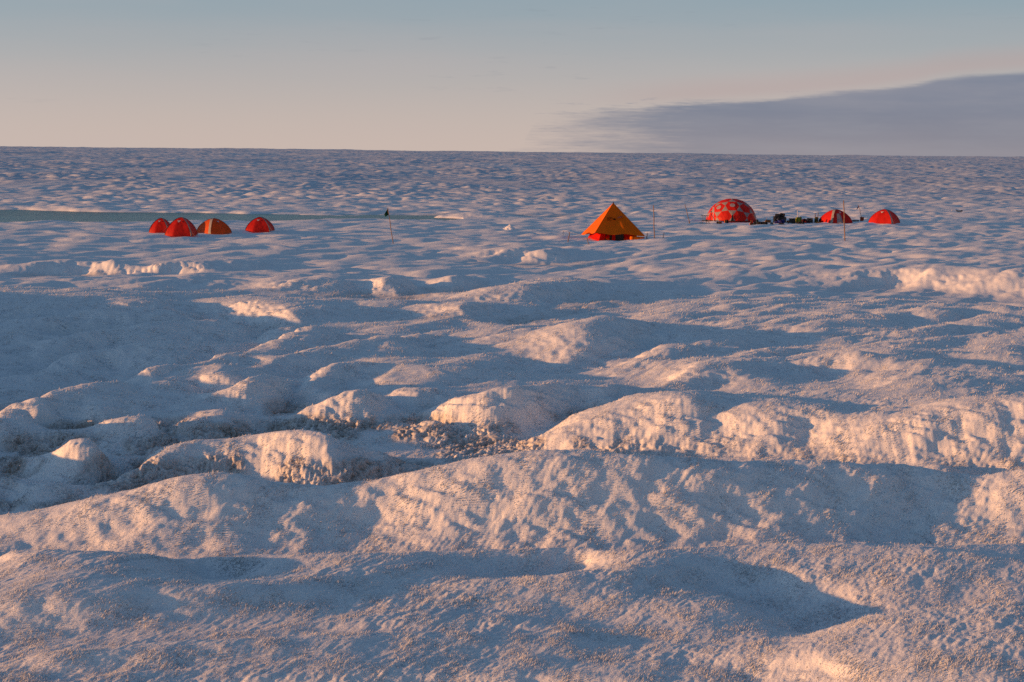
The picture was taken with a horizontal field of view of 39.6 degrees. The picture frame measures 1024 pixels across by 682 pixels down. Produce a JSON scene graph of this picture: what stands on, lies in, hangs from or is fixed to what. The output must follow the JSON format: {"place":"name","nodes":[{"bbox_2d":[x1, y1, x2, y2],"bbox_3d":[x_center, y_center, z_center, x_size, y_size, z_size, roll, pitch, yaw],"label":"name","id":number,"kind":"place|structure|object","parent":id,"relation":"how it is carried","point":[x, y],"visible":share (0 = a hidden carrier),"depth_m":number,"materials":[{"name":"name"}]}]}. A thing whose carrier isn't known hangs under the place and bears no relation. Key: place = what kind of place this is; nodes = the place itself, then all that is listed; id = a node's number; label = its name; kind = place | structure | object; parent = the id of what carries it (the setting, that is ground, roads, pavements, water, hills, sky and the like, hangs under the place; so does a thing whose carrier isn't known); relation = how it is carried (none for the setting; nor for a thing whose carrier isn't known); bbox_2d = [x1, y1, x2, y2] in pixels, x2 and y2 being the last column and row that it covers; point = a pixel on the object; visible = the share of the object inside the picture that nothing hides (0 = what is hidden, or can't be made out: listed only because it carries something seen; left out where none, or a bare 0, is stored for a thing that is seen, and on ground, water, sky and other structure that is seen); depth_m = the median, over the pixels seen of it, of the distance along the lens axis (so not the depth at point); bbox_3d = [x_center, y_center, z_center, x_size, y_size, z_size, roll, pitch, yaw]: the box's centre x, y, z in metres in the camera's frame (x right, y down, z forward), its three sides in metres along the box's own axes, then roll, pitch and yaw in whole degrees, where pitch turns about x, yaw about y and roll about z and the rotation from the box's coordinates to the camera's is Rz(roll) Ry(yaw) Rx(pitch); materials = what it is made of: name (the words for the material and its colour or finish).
{"place":"outdoors","nodes":[
{"label":"outdoors","id":0,"kind":"place"},
{"bbox_2d":[0,210,457,221],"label":"water","id":1,"kind":"structure","parent":0,"point":[20,215],"depth_m":133.09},
{"bbox_2d":[0,146,1023,681],"bbox_3d":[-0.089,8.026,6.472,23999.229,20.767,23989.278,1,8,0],"label":"ground","id":2,"kind":"structure","parent":0,"point":[934,246],"depth_m":33.34,"materials":[{"name":"white snow"}]},
{"bbox_2d":[149,218,169,232],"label":"dome tent","id":3,"kind":"object","parent":2,"relation":"on","point":[159,225],"visible":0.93,"depth_m":101.06,"materials":[{"name":"red fabric"}]},
{"bbox_2d":[149,218,166,232],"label":"door","id":4,"kind":"structure","parent":3,"relation":"in","point":[159,226],"depth_m":101.03,"materials":[{"name":"red fabric"}]},
{"bbox_2d":[165,217,202,235],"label":"dome tent","id":5,"kind":"object","parent":2,"relation":"on","point":[181,226],"visible":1,"depth_m":97.63,"materials":[{"name":"red fabric"}]},
{"bbox_2d":[165,218,189,235],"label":"door","id":6,"kind":"structure","parent":5,"relation":"in","point":[179,227],"depth_m":97.57,"materials":[{"name":"red fabric"}]},
{"bbox_2d":[197,218,231,233],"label":"dome tent","id":7,"kind":"object","parent":2,"relation":"on","point":[213,226],"visible":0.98,"depth_m":101.66,"materials":[{"name":"orange fabric"}]},
{"bbox_2d":[211,218,231,233],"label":"door","id":8,"kind":"structure","parent":7,"relation":"in","point":[218,227],"depth_m":101.58,"materials":[{"name":"orange fabric"}]},
{"bbox_2d":[243,217,274,231],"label":"dome tent","id":9,"kind":"object","parent":2,"relation":"on","point":[259,224],"visible":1,"depth_m":104.45,"materials":[{"name":"red fabric"}]},
{"bbox_2d":[245,217,268,231],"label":"door","id":10,"kind":"structure","parent":9,"relation":"in","point":[258,224],"depth_m":104.39,"materials":[{"name":"red fabric"}]},
{"bbox_2d":[384,209,393,243],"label":"flag pole","id":11,"kind":"object","parent":2,"relation":"on","point":[386,213],"visible":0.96,"depth_m":94.76,"materials":[{"name":"brown wood"}]},
{"bbox_2d":[503,224,516,229],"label":"snow heap","id":12,"kind":"object","parent":2,"relation":"on","point":[509,227],"visible":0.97,"depth_m":113.50,"materials":[{"name":"white snow"}]},
{"bbox_2d":[0,277,1023,681],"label":"ice crystals","id":13,"kind":"object","parent":2,"relation":"on","point":[560,623],"visible":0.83,"depth_m":21.71,"materials":[{"name":"white ice"}]},
{"bbox_2d":[566,202,661,240],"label":"pyramid tent","id":14,"kind":"object","parent":2,"relation":"on","point":[613,220],"visible":0.98,"depth_m":101.17,"materials":[{"name":"orange fabric"}]},
{"bbox_2d":[615,234,623,240],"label":"crate","id":15,"kind":"object","parent":2,"relation":"on","point":[619,237],"visible":0.46,"depth_m":101.58,"materials":[{"name":"grey metal"}]},
{"bbox_2d":[706,198,755,221],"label":"geodesic tent","id":16,"kind":"object","parent":2,"relation":"on","point":[733,210],"visible":0.88,"depth_m":130.56,"materials":[{"name":"red fabric"}]},
{"bbox_2d":[773,216,779,222],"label":"equipment case","id":17,"kind":"object","parent":2,"relation":"on","point":[775,218],"visible":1,"depth_m":128.36,"materials":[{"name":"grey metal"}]},
{"bbox_2d":[789,218,795,222],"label":"equipment case","id":18,"kind":"object","parent":2,"relation":"on","point":[792,220],"visible":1,"depth_m":128.81,"materials":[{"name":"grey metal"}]},
{"bbox_2d":[820,209,851,222],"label":"dome tent","id":19,"kind":"object","parent":2,"relation":"on","point":[834,216],"visible":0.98,"depth_m":130.19,"materials":[{"name":"red fabric"}]},
{"bbox_2d":[833,210,851,222],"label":"door","id":20,"kind":"structure","parent":19,"relation":"in","point":[838,215],"depth_m":129.95,"materials":[{"name":"red fabric"}]},
{"bbox_2d":[843,200,844,240],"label":"bamboo post","id":21,"kind":"object","parent":2,"relation":"on","point":[844,220],"visible":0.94,"depth_m":101.55,"materials":[{"name":"brown wood"}]},
{"bbox_2d":[868,209,903,223],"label":"dome tent","id":22,"kind":"object","parent":2,"relation":"on","point":[884,216],"visible":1,"depth_m":127.37,"materials":[{"name":"red fabric"}]},
{"bbox_2d":[869,209,890,223],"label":"door","id":23,"kind":"structure","parent":22,"relation":"in","point":[882,216],"depth_m":127.25,"materials":[{"name":"red fabric"}]},
{"bbox_2d":[0,0,1023,156],"label":"sky","id":24,"kind":"structure","parent":0,"point":[763,77],"materials":[{"name":"blue"}]}
]}

